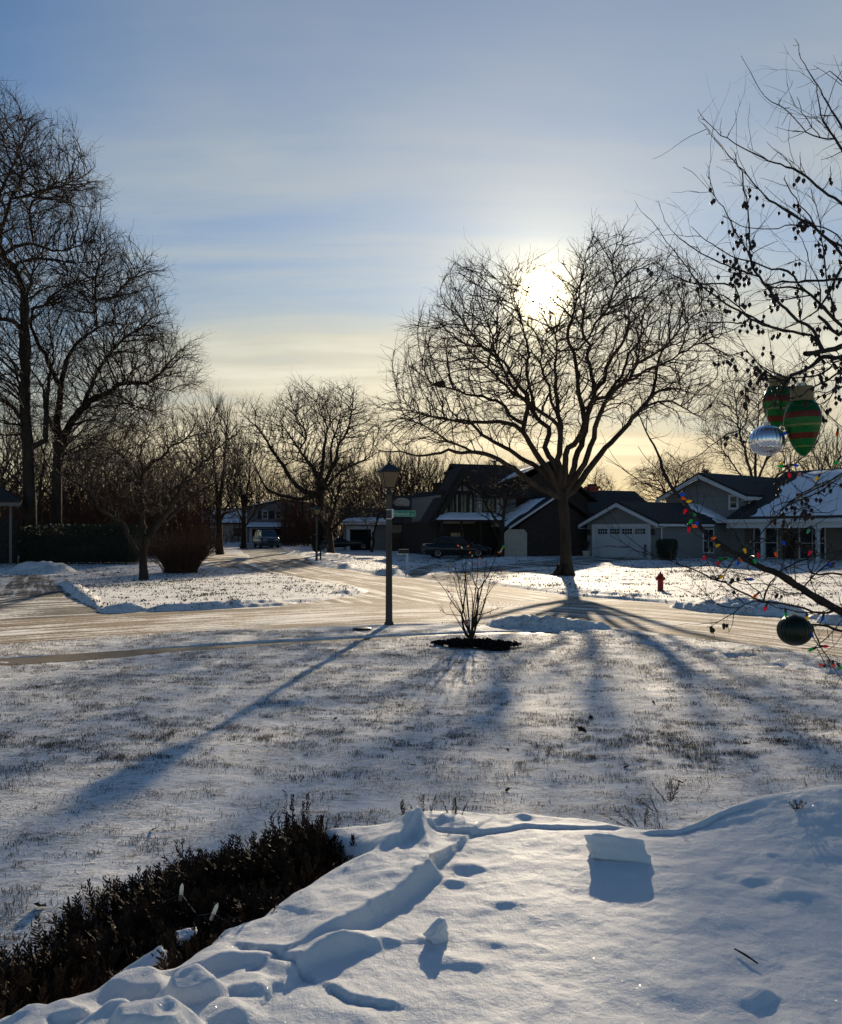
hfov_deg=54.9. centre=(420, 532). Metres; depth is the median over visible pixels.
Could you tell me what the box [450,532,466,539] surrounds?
window
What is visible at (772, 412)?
bauble
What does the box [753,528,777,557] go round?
window
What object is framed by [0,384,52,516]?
bare tree
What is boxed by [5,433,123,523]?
bare tree
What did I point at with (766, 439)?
bauble
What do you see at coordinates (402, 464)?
bare tree
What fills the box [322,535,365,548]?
sedan
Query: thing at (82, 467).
bare tree
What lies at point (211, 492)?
bare tree
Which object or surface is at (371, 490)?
bare tree
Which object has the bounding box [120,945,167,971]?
snow chunk
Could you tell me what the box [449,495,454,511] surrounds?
window
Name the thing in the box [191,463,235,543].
bare tree
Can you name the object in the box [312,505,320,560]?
street lamp
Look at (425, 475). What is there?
bare tree
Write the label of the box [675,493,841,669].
light string
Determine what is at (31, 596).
driveway
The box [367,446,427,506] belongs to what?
bare tree
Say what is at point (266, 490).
bare tree
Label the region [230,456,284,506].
bare tree
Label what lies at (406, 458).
bare tree
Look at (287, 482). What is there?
bare tree
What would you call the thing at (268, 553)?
driveway
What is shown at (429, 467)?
bare tree
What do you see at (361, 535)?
garage door
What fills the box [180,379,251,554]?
linden tree
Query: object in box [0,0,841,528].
sky
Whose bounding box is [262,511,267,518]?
window
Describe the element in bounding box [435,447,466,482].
bare tree
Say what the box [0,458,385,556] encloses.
brushwood
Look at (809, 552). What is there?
light string
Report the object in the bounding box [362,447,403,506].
bare tree
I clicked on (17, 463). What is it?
bare tree
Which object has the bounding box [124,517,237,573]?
bush
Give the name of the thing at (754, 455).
tree
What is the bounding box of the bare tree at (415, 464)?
[392,442,439,493]
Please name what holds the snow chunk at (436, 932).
on the snow blanket
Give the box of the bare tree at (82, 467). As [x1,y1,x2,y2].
[63,421,115,511]
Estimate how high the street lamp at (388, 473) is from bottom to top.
3.770 m
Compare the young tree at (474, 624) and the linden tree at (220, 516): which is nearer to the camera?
the young tree at (474, 624)
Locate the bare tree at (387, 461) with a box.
[362,438,409,503]
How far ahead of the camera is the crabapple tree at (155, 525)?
34.06 m
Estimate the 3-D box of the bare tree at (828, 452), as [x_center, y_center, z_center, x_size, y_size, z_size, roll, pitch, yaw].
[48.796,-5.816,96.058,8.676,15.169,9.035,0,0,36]
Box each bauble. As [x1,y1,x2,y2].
[748,408,784,455]
[762,371,790,427]
[776,598,812,645]
[783,367,821,455]
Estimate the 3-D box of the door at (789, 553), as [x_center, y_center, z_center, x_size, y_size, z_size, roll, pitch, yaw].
[25.370,0.870,55.790,0.080,2.300,0.950,0,0,-35]
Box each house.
[0,486,21,563]
[201,508,246,540]
[246,499,326,542]
[339,482,441,549]
[403,460,646,556]
[578,468,841,560]
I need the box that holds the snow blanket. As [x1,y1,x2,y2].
[0,784,841,1023]
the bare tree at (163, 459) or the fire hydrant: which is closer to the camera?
the fire hydrant
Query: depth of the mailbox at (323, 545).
53.53 m
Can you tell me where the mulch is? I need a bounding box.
[430,636,521,650]
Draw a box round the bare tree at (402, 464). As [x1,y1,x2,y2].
[392,445,429,495]
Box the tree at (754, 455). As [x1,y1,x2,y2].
[681,348,841,477]
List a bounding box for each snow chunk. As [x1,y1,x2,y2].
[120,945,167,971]
[176,927,196,946]
[423,917,448,943]
[584,833,651,863]
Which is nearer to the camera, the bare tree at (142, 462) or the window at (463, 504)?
the window at (463, 504)
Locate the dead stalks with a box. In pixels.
[665,568,759,577]
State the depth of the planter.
58.36 m
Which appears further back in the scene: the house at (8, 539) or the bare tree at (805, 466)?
the bare tree at (805, 466)
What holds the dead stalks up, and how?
on the ground at (40, 869)
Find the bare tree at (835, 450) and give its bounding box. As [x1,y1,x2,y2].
[819,417,841,468]
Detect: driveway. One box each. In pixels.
[0,575,98,619]
[237,544,315,564]
[406,556,496,577]
[421,557,651,579]
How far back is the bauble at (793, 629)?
3.67 m
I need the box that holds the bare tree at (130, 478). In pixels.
[82,446,177,525]
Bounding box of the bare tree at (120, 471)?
[84,438,147,505]
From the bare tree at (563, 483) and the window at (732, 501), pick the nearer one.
the bare tree at (563, 483)
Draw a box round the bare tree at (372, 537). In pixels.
[349,466,404,551]
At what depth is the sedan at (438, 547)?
56.23 m
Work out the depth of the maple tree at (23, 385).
49.66 m
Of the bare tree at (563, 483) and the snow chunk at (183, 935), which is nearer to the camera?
the snow chunk at (183, 935)
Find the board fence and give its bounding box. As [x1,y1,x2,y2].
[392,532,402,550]
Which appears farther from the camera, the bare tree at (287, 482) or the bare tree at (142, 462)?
the bare tree at (287, 482)
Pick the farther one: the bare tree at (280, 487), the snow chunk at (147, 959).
the bare tree at (280, 487)
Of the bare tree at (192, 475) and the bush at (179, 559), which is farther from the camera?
the bare tree at (192, 475)
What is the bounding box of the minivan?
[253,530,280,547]
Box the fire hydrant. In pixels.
[655,572,665,590]
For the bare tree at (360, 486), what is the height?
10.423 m
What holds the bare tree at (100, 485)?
on the ground at (40, 869)
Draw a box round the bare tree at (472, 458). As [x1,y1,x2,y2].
[443,446,491,470]
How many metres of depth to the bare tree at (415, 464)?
119.44 m
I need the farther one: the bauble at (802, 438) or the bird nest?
the bird nest
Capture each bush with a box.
[40,526,87,563]
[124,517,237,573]
[311,533,322,551]
[655,538,678,559]
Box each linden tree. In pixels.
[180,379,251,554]
[219,424,277,548]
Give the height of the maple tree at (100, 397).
23.148 m
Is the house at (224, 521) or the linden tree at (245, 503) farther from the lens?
the house at (224, 521)
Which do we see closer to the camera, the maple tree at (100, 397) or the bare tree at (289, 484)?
the maple tree at (100, 397)
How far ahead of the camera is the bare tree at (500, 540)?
56.20 m
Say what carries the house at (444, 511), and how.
on the ground at (40, 869)
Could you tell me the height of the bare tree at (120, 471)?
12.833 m
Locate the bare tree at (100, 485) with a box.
[46,441,149,520]
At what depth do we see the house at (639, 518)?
57.27 m
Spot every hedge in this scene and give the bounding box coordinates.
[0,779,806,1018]
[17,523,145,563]
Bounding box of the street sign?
[386,509,415,518]
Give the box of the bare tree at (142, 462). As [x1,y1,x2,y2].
[117,439,159,507]
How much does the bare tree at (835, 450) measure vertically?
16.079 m
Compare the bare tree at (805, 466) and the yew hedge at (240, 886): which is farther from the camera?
the bare tree at (805, 466)
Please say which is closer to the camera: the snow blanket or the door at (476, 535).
the snow blanket
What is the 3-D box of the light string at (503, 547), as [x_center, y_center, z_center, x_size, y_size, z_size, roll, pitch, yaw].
[1.030,0.905,14.746,1.115,1.419,0.331,0,0,0]
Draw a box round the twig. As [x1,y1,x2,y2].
[734,948,757,963]
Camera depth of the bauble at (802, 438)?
3.61 m
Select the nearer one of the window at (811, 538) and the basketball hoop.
the window at (811, 538)
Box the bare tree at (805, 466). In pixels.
[787,433,841,470]
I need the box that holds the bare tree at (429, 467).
[404,445,446,493]
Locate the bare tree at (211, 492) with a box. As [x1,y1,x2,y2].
[177,462,228,527]
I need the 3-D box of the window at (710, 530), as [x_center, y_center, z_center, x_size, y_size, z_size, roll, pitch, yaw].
[20.541,0.570,57.963,1.300,1.800,0.090,0,0,-35]
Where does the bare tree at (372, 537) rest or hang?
on the ground at (40, 869)
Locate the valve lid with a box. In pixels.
[352,627,371,630]
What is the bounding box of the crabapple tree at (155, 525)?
[31,392,255,579]
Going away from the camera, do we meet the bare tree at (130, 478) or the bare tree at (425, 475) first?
the bare tree at (130, 478)
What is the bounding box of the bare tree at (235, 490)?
[215,463,253,507]
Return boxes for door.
[350,529,370,549]
[473,532,483,555]
[504,529,526,556]
[595,527,647,557]
[783,529,796,558]
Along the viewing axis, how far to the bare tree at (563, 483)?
36.90 m
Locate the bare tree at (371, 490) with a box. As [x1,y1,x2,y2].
[346,466,385,507]
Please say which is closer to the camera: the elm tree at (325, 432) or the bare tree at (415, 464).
the elm tree at (325, 432)
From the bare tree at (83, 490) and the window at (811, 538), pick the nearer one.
the window at (811, 538)
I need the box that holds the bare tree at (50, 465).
[12,435,91,512]
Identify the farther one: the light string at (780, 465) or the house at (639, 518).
the house at (639, 518)
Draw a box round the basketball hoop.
[395,498,409,532]
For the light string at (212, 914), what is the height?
0.083 m
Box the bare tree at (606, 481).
[583,461,628,490]
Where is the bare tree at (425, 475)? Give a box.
[413,455,460,493]
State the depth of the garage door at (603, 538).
57.41 m
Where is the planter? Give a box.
[582,539,590,556]
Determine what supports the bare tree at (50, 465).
on the ground at (40, 869)
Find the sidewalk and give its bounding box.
[0,632,551,664]
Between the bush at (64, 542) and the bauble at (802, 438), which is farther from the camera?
the bush at (64, 542)
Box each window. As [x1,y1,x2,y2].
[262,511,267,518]
[275,511,281,518]
[392,525,401,532]
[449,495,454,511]
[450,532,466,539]
[460,494,466,512]
[482,495,495,511]
[703,528,713,553]
[728,495,738,509]
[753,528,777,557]
[799,528,825,559]
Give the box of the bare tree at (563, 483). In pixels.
[355,206,778,575]
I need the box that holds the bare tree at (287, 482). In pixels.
[267,463,313,501]
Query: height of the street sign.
0.225 m
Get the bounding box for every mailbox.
[319,544,328,559]
[397,549,408,568]
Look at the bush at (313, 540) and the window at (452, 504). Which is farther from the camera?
the bush at (313, 540)
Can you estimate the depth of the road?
20.46 m
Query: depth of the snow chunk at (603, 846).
2.28 m
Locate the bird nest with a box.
[434,380,445,387]
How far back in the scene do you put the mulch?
13.93 m
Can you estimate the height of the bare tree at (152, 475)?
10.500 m
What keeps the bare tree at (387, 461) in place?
on the ground at (40, 869)
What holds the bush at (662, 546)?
on the ground at (40, 869)
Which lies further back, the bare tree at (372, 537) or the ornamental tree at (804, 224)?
the bare tree at (372, 537)
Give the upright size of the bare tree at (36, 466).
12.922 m
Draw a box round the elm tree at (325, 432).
[231,369,391,549]
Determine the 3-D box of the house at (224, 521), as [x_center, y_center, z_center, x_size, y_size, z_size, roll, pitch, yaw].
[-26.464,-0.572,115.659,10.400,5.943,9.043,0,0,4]
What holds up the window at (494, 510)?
in the house at (444, 511)
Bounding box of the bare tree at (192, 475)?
[165,449,213,516]
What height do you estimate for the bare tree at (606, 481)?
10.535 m
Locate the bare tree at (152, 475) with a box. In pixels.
[117,447,197,524]
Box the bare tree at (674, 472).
[623,444,725,501]
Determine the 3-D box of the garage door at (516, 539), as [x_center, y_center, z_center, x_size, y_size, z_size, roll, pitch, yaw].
[6.917,0.871,59.235,1.800,2.257,0.060,0,0,-19]
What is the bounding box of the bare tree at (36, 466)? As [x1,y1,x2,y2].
[0,411,90,531]
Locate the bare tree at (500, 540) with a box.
[460,449,535,556]
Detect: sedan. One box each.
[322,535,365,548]
[421,536,490,557]
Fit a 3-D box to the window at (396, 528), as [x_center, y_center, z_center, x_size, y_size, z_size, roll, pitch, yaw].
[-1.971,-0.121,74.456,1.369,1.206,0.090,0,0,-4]
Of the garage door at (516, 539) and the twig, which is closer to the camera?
the twig
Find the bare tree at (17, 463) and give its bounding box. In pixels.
[0,399,50,497]
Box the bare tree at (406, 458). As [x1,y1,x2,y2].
[381,438,420,502]
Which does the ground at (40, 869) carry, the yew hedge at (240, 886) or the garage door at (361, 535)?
the yew hedge at (240, 886)
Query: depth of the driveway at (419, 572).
44.95 m
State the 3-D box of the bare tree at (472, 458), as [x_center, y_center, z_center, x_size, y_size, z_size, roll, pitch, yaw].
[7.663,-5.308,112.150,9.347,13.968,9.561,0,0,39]
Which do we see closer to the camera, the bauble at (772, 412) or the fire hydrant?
the bauble at (772, 412)
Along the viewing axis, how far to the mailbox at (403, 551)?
42.23 m
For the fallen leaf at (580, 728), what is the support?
on the ground at (40, 869)
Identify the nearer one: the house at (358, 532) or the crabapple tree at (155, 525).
the crabapple tree at (155, 525)
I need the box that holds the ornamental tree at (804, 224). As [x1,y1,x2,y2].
[560,39,841,699]
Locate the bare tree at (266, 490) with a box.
[240,466,294,506]
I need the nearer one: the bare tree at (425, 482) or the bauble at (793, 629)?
the bauble at (793, 629)
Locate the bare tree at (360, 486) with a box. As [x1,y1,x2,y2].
[324,467,385,516]
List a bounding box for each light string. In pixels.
[123,883,233,926]
[447,544,507,621]
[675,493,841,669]
[773,525,835,566]
[777,428,840,480]
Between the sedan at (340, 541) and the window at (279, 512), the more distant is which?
the window at (279, 512)
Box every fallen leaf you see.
[34,902,45,906]
[574,724,585,732]
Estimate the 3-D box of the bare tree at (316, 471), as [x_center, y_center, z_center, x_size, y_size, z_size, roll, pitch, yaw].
[-6.819,-2.734,63.452,7.388,9.296,8.008,0,0,39]
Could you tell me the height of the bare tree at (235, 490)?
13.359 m
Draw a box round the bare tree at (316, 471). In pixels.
[287,438,377,552]
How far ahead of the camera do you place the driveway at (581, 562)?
44.95 m
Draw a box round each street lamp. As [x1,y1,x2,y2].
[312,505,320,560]
[376,461,401,624]
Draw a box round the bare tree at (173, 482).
[139,455,210,524]
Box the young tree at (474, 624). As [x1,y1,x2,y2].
[424,542,506,638]
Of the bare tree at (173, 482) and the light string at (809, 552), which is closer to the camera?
the light string at (809, 552)
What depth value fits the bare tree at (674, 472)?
85.41 m
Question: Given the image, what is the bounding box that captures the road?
[0,551,841,655]
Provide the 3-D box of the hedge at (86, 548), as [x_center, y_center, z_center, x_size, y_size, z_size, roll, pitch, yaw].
[-20.431,0.762,49.002,7.268,2.791,2.625,0,0,0]
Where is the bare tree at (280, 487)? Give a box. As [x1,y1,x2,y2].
[260,475,298,501]
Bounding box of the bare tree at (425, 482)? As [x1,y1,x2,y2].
[396,450,444,495]
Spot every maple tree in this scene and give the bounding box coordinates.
[0,76,123,562]
[29,211,213,533]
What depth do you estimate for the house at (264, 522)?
102.04 m
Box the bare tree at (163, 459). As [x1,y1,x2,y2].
[130,434,187,501]
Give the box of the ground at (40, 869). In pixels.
[0,541,841,962]
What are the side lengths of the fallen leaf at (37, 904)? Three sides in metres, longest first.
0.131 x 0.073 x 0.020 m
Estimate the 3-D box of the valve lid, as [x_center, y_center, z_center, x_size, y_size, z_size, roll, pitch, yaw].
[-1.207,1.993,16.667,0.400,0.096,0.394,0,0,0]
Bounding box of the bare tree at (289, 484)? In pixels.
[271,468,327,530]
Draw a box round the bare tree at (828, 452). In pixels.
[799,419,841,470]

